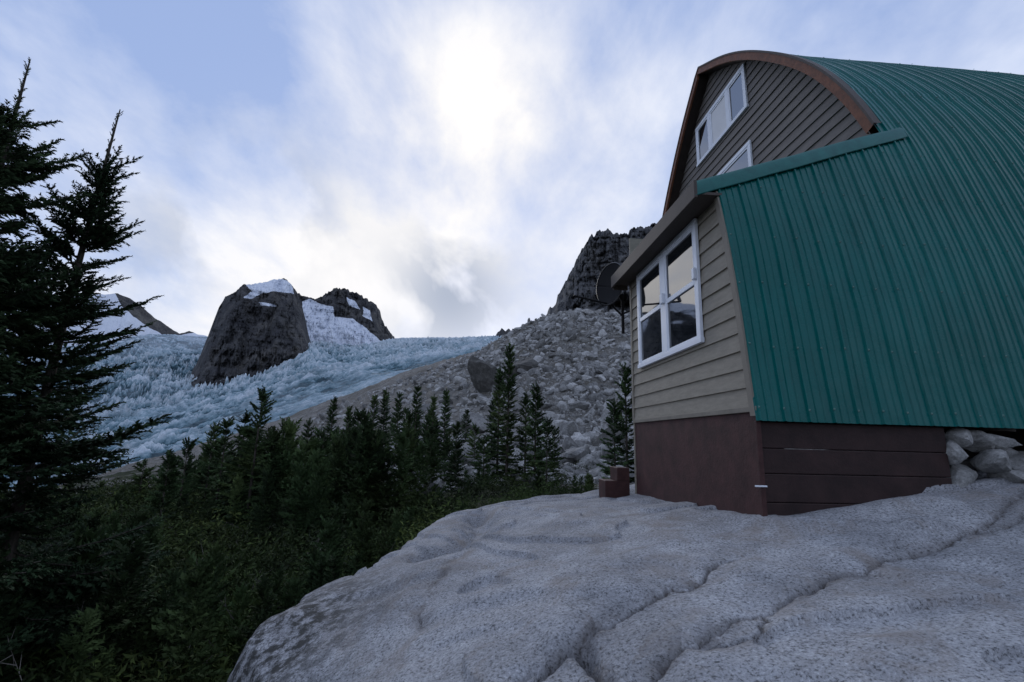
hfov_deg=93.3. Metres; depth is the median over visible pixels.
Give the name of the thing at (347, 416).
fir tree
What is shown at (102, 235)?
fir tree
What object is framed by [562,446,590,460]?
boulder
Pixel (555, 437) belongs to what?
fir tree
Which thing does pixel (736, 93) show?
loft window glass
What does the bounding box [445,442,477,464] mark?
boulder
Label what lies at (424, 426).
fir tree
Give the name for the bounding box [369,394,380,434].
fir tree
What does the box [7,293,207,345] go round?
snow hill
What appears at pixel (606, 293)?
satellite dish
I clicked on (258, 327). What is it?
rock spire peak
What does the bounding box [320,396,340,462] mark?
fir tree
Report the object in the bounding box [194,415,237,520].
fir tree
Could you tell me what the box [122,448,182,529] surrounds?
fir tree
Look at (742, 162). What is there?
gable window glass
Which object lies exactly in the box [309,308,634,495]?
talus boulders
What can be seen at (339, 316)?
snowy peak
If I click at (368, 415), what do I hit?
fir tree
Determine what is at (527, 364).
boulder
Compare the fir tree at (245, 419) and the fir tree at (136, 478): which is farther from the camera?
the fir tree at (136, 478)
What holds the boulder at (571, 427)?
on the ground
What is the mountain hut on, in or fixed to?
on the granite rock slab
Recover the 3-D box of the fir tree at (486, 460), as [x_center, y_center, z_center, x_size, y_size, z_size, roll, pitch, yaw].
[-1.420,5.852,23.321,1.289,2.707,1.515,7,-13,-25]
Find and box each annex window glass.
[640,263,661,360]
[666,233,696,347]
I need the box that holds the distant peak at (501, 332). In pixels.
[495,328,509,336]
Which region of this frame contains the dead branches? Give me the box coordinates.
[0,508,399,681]
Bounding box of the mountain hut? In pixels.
[599,50,1023,516]
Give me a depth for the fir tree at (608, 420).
19.18 m
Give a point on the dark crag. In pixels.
(600, 252)
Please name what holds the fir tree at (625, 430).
on the ground
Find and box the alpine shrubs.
[0,437,602,681]
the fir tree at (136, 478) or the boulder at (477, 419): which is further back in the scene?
the boulder at (477, 419)
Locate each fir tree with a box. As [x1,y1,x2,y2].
[0,57,125,681]
[0,109,175,678]
[0,297,66,655]
[110,458,157,510]
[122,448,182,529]
[147,437,201,519]
[184,421,226,509]
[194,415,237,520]
[205,408,255,526]
[219,385,279,531]
[269,417,299,495]
[298,418,316,492]
[310,429,335,493]
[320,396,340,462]
[342,405,353,445]
[349,410,373,475]
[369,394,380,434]
[376,387,391,447]
[384,392,404,467]
[392,409,418,482]
[400,384,425,463]
[413,414,440,465]
[426,394,440,453]
[437,389,452,458]
[441,420,466,482]
[460,409,471,442]
[463,422,483,462]
[468,434,496,482]
[481,398,499,452]
[482,365,514,478]
[490,342,528,482]
[513,391,536,476]
[519,381,549,485]
[532,416,560,486]
[544,426,565,469]
[596,398,633,480]
[607,362,634,484]
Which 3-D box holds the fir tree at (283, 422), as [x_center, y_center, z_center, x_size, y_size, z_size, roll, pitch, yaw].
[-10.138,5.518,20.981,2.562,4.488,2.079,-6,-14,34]
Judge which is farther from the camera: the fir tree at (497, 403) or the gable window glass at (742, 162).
the fir tree at (497, 403)
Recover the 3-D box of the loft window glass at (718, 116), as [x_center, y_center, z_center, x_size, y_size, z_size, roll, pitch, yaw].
[5.102,-5.439,11.903,0.004,0.967,0.780,2,-12,-4]
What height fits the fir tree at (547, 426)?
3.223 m
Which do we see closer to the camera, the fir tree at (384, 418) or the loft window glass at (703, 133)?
the loft window glass at (703, 133)
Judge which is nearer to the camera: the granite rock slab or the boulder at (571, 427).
the granite rock slab
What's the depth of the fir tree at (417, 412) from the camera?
33.02 m
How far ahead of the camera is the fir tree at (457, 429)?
25.17 m
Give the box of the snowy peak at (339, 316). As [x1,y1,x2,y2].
[298,288,394,345]
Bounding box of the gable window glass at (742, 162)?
[725,150,747,172]
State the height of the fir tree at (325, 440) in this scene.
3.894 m
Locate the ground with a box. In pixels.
[37,312,823,681]
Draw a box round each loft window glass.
[698,120,708,158]
[711,97,726,142]
[730,74,743,119]
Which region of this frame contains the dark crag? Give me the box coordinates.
[539,223,655,318]
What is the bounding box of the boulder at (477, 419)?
[459,412,487,433]
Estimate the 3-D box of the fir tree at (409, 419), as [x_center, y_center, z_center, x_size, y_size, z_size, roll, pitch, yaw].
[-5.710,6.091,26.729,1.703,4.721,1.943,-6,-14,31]
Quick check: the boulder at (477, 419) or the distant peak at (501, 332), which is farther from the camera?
the distant peak at (501, 332)
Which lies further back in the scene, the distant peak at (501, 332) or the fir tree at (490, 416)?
the distant peak at (501, 332)
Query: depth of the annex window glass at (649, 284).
8.04 m
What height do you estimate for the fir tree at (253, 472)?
5.240 m
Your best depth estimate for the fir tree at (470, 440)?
33.12 m
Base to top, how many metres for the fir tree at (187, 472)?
3.709 m
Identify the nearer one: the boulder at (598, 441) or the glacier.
the boulder at (598, 441)
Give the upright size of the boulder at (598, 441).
3.190 m
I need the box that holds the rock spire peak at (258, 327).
[191,278,310,387]
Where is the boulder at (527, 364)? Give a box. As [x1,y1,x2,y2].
[506,359,538,376]
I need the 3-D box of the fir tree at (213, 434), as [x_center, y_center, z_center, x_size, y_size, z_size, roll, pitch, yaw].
[-14.573,6.042,23.123,1.931,4.514,2.002,7,-13,-23]
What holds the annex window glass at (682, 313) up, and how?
in the mountain hut
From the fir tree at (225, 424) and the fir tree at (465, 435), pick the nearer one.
the fir tree at (225, 424)
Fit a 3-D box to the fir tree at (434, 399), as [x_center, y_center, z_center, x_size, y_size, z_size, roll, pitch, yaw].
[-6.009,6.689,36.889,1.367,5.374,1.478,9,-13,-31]
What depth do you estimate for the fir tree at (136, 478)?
23.24 m
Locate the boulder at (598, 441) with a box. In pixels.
[592,422,625,445]
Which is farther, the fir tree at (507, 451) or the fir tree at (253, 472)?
the fir tree at (507, 451)
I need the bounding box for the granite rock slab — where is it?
[227,450,1023,681]
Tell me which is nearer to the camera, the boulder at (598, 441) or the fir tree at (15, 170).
the fir tree at (15, 170)
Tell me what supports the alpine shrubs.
on the ground
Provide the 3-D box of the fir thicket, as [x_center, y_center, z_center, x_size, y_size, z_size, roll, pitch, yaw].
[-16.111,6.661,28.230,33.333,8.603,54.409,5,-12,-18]
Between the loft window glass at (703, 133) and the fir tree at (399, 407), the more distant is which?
the fir tree at (399, 407)
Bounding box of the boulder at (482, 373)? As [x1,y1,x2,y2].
[467,356,508,392]
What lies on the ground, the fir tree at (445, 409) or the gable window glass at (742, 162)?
the fir tree at (445, 409)
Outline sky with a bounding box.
[0,0,1023,337]
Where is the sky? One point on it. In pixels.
(446, 165)
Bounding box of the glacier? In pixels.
[0,334,500,490]
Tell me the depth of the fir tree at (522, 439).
25.44 m
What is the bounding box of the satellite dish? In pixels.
[574,262,629,333]
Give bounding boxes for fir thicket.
[0,407,597,681]
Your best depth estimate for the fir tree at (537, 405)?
23.51 m
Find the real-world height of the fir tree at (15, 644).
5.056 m
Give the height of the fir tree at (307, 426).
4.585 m
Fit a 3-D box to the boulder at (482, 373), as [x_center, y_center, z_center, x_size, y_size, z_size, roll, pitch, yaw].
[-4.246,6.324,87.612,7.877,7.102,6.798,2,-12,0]
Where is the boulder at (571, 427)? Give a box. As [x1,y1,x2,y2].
[555,421,580,436]
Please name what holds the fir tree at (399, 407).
on the ground

